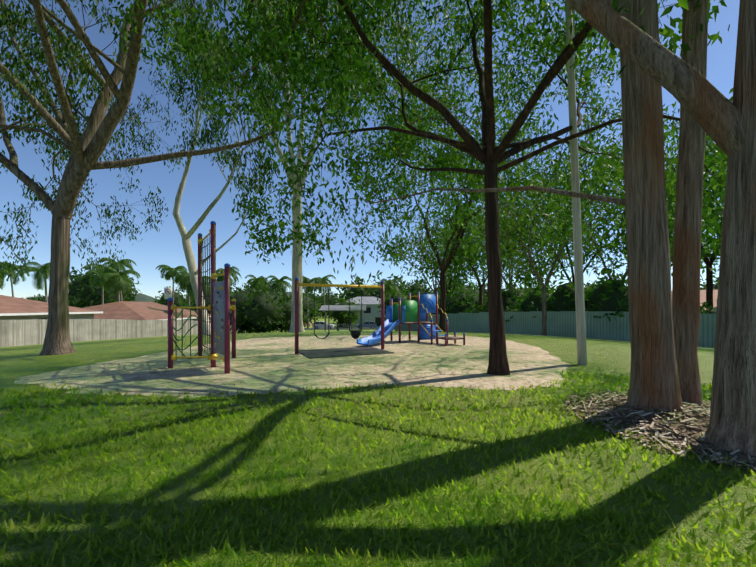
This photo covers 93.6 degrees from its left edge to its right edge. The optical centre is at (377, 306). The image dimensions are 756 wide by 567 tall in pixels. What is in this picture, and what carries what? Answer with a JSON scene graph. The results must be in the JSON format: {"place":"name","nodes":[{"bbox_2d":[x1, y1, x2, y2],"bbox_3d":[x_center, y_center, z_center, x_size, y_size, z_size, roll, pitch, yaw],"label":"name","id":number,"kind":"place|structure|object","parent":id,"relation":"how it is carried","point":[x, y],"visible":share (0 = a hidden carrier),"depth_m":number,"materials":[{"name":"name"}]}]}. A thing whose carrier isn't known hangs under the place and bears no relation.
{"place":"outdoors","nodes":[
{"label":"outdoors","id":0,"kind":"place"},
{"bbox_2d":[0,258,402,328],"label":"palm","id":1,"kind":"object","parent":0,"point":[120,280],"depth_m":55.95,"materials":[{"name":"green plant"}]},
{"bbox_2d":[131,292,291,302],"bbox_3d":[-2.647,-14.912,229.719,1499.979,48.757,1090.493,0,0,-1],"label":"hills","id":2,"kind":"structure","parent":0,"point":[143,298],"depth_m":350.58,"materials":[{"name":"green plant"}]},
{"bbox_2d":[179,280,535,327],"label":"bushes","id":3,"kind":"object","parent":2,"relation":"on","point":[357,315],"depth_m":73.55,"materials":[{"name":"green plant"}]},
{"bbox_2d":[23,264,718,317],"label":"tree","id":4,"kind":"object","parent":2,"relation":"on","point":[131,296],"depth_m":95.09,"materials":[{"name":"green plant"}]},
{"bbox_2d":[470,175,613,290],"bbox_3d":[18.073,-5.519,40.441,15.405,17.739,17.488,0,0,-1],"label":"tree","id":5,"kind":"object","parent":2,"relation":"on","point":[541,226],"depth_m":38.43,"materials":[{"name":"green plant"}]},
{"bbox_2d":[549,185,722,283],"bbox_3d":[17.274,-2.736,23.841,8.765,10.721,10.460,0,0,-1],"label":"tree","id":6,"kind":"object","parent":2,"relation":"on","point":[618,234],"depth_m":25.36,"materials":[{"name":"green plant"}]},
{"bbox_2d":[595,114,727,279],"bbox_3d":[24.131,-5.910,27.441,18.140,18.163,17.297,0,0,-1],"label":"tree","id":7,"kind":"object","parent":2,"relation":"on","point":[708,250],"depth_m":26.47,"materials":[{"name":"green plant"}]},
{"bbox_2d":[237,328,393,330],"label":"street","id":8,"kind":"structure","parent":0,"point":[339,329],"depth_m":62.77,"materials":[{"name":"grey asphalt"}]},
{"bbox_2d":[312,321,333,328],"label":"white hatchback car","id":9,"kind":"object","parent":8,"relation":"on","point":[319,324],"visible":0.83,"depth_m":67.04,"materials":[{"name":"paint"}]},
{"bbox_2d":[356,321,376,328],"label":"blue grey car","id":10,"kind":"object","parent":8,"relation":"on","point":[370,324],"visible":0.81,"depth_m":67.46,"materials":[{"name":"paint"}]},
{"bbox_2d":[0,0,739,299],"label":"sky","id":11,"kind":"structure","parent":0,"point":[204,182],"materials":[{"name":"blue"}]},
{"bbox_2d":[0,315,755,566],"bbox_3d":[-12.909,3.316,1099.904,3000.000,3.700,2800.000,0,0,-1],"label":"ground","id":12,"kind":"structure","parent":0,"point":[15,358],"depth_m":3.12,"materials":[{"name":"green plant"}]},
{"bbox_2d":[0,295,102,319],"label":"house","id":13,"kind":"structure","parent":12,"relation":"on","point":[13,308],"depth_m":29.50,"materials":[{"name":"brown tile"}]},
{"bbox_2d":[0,319,231,346],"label":"timber paling fence","id":14,"kind":"object","parent":12,"relation":"on","point":[22,332],"visible":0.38,"depth_m":29.72,"materials":[{"name":"beige wood"}]},
{"bbox_2d":[84,301,210,320],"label":"house","id":15,"kind":"structure","parent":12,"relation":"on","point":[128,310],"depth_m":43.03,"materials":[{"name":"brown tile"}]},
{"bbox_2d":[0,0,395,355],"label":"stringybark tree","id":16,"kind":"object","parent":12,"relation":"on","point":[87,147],"visible":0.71,"depth_m":11.17,"materials":[{"name":"green plant"}]},
{"bbox_2d":[0,0,423,282],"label":"tree foliage","id":17,"kind":"object","parent":16,"relation":"attached to","point":[24,21],"visible":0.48,"depth_m":14.22,"materials":[{"name":"green plant"}]},
{"bbox_2d":[173,49,294,335],"bbox_3d":[-8.804,-7.528,21.798,8.066,19.285,4.249,0,0,17],"label":"gum tree","id":18,"kind":"object","parent":12,"relation":"on","point":[189,254],"visible":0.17,"depth_m":21.95,"materials":[{"name":"green plant"}]},
{"bbox_2d":[156,23,315,221],"bbox_3d":[-8.755,-11.419,21.993,9.642,13.038,6.157,0,0,21],"label":"tree foliage","id":19,"kind":"object","parent":18,"relation":"attached to","point":[202,140],"visible":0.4,"depth_m":21.16,"materials":[{"name":"green plant"}]},
{"bbox_2d":[14,335,570,397],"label":"playground sand","id":20,"kind":"structure","parent":12,"relation":"on","point":[544,367],"depth_m":8.06,"materials":[{"name":"beige sand"}]},
{"bbox_2d":[168,221,235,373],"bbox_3d":[-4.354,-0.284,8.815,1.440,3.599,2.840,0,0,-19],"label":"climbing frame","id":21,"kind":"object","parent":20,"relation":"on","point":[220,307],"visible":0.98,"depth_m":8.47,"materials":[{"name":"red paint"}]},
{"bbox_2d":[164,287,171,298],"bbox_3d":[-8.191,0.366,13.872,0.300,2.300,0.082,0,0,-1],"label":"no smoking sign","id":22,"kind":"object","parent":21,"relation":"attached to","point":[167,292],"visible":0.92,"depth_m":13.84,"materials":[{"name":"white metal"}]},
{"bbox_2d":[295,278,384,353],"bbox_3d":[-1.172,0.310,11.492,3.042,2.412,0.344,0,0,-22],"label":"swing set","id":23,"kind":"object","parent":20,"relation":"on","point":[355,334],"visible":0.96,"depth_m":11.30,"materials":[{"name":"red paint"}]},
{"bbox_2d":[299,346,393,358],"bbox_3d":[-1.099,1.432,11.332,2.668,0.024,1.900,0,0,-25],"label":"rubber mat","id":24,"kind":"object","parent":20,"relation":"on","point":[332,352],"visible":0.86,"depth_m":11.06,"materials":[{"name":"black rubber"}]},
{"bbox_2d":[357,292,464,345],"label":"slide tower","id":25,"kind":"structure","parent":20,"relation":"on","point":[409,311],"depth_m":14.51,"materials":[{"name":"red paint"}]},
{"bbox_2d":[103,0,732,375],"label":"tree","id":26,"kind":"object","parent":20,"relation":"on","point":[404,143],"depth_m":10.22,"materials":[{"name":"green plant"}]},
{"bbox_2d":[177,0,449,331],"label":"gum tree","id":27,"kind":"object","parent":12,"relation":"on","point":[296,266],"visible":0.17,"depth_m":21.69,"materials":[{"name":"green plant"}]},
{"bbox_2d":[150,0,481,152],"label":"tree foliage","id":28,"kind":"object","parent":27,"relation":"attached to","point":[357,141],"visible":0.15,"depth_m":24.58,"materials":[{"name":"green plant"}]},
{"bbox_2d":[230,278,439,333],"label":"bushes","id":29,"kind":"object","parent":12,"relation":"on","point":[253,292],"depth_m":34.30,"materials":[{"name":"green plant"}]},
{"bbox_2d":[319,305,366,330],"bbox_3d":[-3.808,1.303,39.938,5.000,3.000,4.400,0,0,-1],"label":"picnic shelter","id":30,"kind":"object","parent":12,"relation":"on","point":[341,308],"visible":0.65,"depth_m":38.89,"materials":[{"name":"white metal"}]},
{"bbox_2d":[0,333,710,422],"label":"leaf litter","id":31,"kind":"object","parent":12,"relation":"on","point":[327,377],"visible":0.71,"depth_m":6.92,"materials":[{"name":"plant"}]},
{"bbox_2d":[336,297,385,326],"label":"white house","id":32,"kind":"structure","parent":12,"relation":"on","point":[370,313],"depth_m":79.65,"materials":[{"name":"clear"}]},
{"bbox_2d":[113,0,682,411],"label":"tree","id":33,"kind":"object","parent":12,"relation":"on","point":[654,381],"depth_m":4.74,"materials":[{"name":"brown plant"}]},
{"bbox_2d":[373,224,485,295],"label":"tree","id":34,"kind":"object","parent":12,"relation":"on","point":[425,238],"depth_m":38.48,"materials":[{"name":"green plant"}]},
{"bbox_2d":[383,215,503,295],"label":"tree","id":35,"kind":"object","parent":12,"relation":"on","point":[437,271],"depth_m":42.65,"materials":[{"name":"green plant"}]},
{"bbox_2d":[369,79,606,331],"bbox_3d":[5.775,-5.526,24.381,14.211,15.005,14.603,0,0,-1],"label":"park tree","id":36,"kind":"object","parent":12,"relation":"on","point":[434,213],"depth_m":22.59,"materials":[{"name":"green plant"}]},
{"bbox_2d":[423,202,554,308],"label":"tree","id":37,"kind":"object","parent":12,"relation":"on","point":[449,235],"depth_m":36.54,"materials":[{"name":"green plant"}]},
{"bbox_2d":[434,210,559,305],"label":"tree","id":38,"kind":"object","parent":12,"relation":"on","point":[485,266],"depth_m":46.85,"materials":[{"name":"green plant"}]},
{"bbox_2d":[460,203,573,296],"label":"tree","id":39,"kind":"object","parent":12,"relation":"on","point":[530,280],"depth_m":32.26,"materials":[{"name":"green plant"}]},
{"bbox_2d":[280,0,755,456],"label":"tree","id":40,"kind":"object","parent":12,"relation":"on","point":[728,127],"depth_m":3.60,"materials":[{"name":"brown plant"}]},
{"bbox_2d":[469,154,624,335],"bbox_3d":[12.008,-4.180,24.960,12.000,12.997,8.932,0,0,23],"label":"park tree","id":41,"kind":"object","parent":12,"relation":"on","point":[521,219],"depth_m":24.86,"materials":[{"name":"green plant"}]},
{"bbox_2d":[394,311,715,347],"bbox_3d":[12.505,1.610,26.586,0.055,2.639,35.730,0,0,-36],"label":"fence","id":42,"kind":"object","parent":12,"relation":"on","point":[561,324],"visible":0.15,"depth_m":25.76,"materials":[{"name":"green metal"}]},
{"bbox_2d":[411,264,716,329],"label":"shrubs behind fence","id":43,"kind":"object","parent":12,"relation":"on","point":[588,291],"depth_m":27.06,"materials":[{"name":"green plant"}]},
{"bbox_2d":[457,167,703,290],"bbox_3d":[17.100,-4.827,29.913,18.766,15.405,12.066,0,0,-1],"label":"tree","id":44,"kind":"object","parent":12,"relation":"on","point":[553,273],"depth_m":30.25,"materials":[{"name":"green plant"}]},
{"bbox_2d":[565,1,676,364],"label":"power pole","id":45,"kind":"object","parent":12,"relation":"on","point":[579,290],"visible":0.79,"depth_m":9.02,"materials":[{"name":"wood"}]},
{"bbox_2d":[581,102,727,307],"bbox_3d":[19.251,-5.073,22.827,13.372,15.664,14.017,0,0,-1],"label":"tree","id":46,"kind":"object","parent":12,"relation":"on","point":[666,167],"depth_m":22.51,"materials":[{"name":"green plant"}]},
{"bbox_2d":[561,390,755,471],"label":"bark mulch","id":47,"kind":"object","parent":12,"relation":"on","point":[688,424],"visible":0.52,"depth_m":4.24,"materials":[{"name":"brown wood"}]},
{"bbox_2d":[672,0,708,405],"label":"tree","id":48,"kind":"object","parent":12,"relation":"on","point":[687,251],"visible":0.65,"depth_m":5.22,"materials":[{"name":"brown plant"}]},
{"bbox_2d":[671,290,717,309],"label":"house","id":49,"kind":"structure","parent":12,"relation":"on","point":[703,295],"depth_m":34.17,"materials":[{"name":"brick"}]},
{"bbox_2d":[518,334,713,349],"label":"concrete footpath","id":50,"kind":"structure","parent":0,"point":[612,340],"depth_m":19.18,"materials":[{"name":"grey concrete"}]}
]}

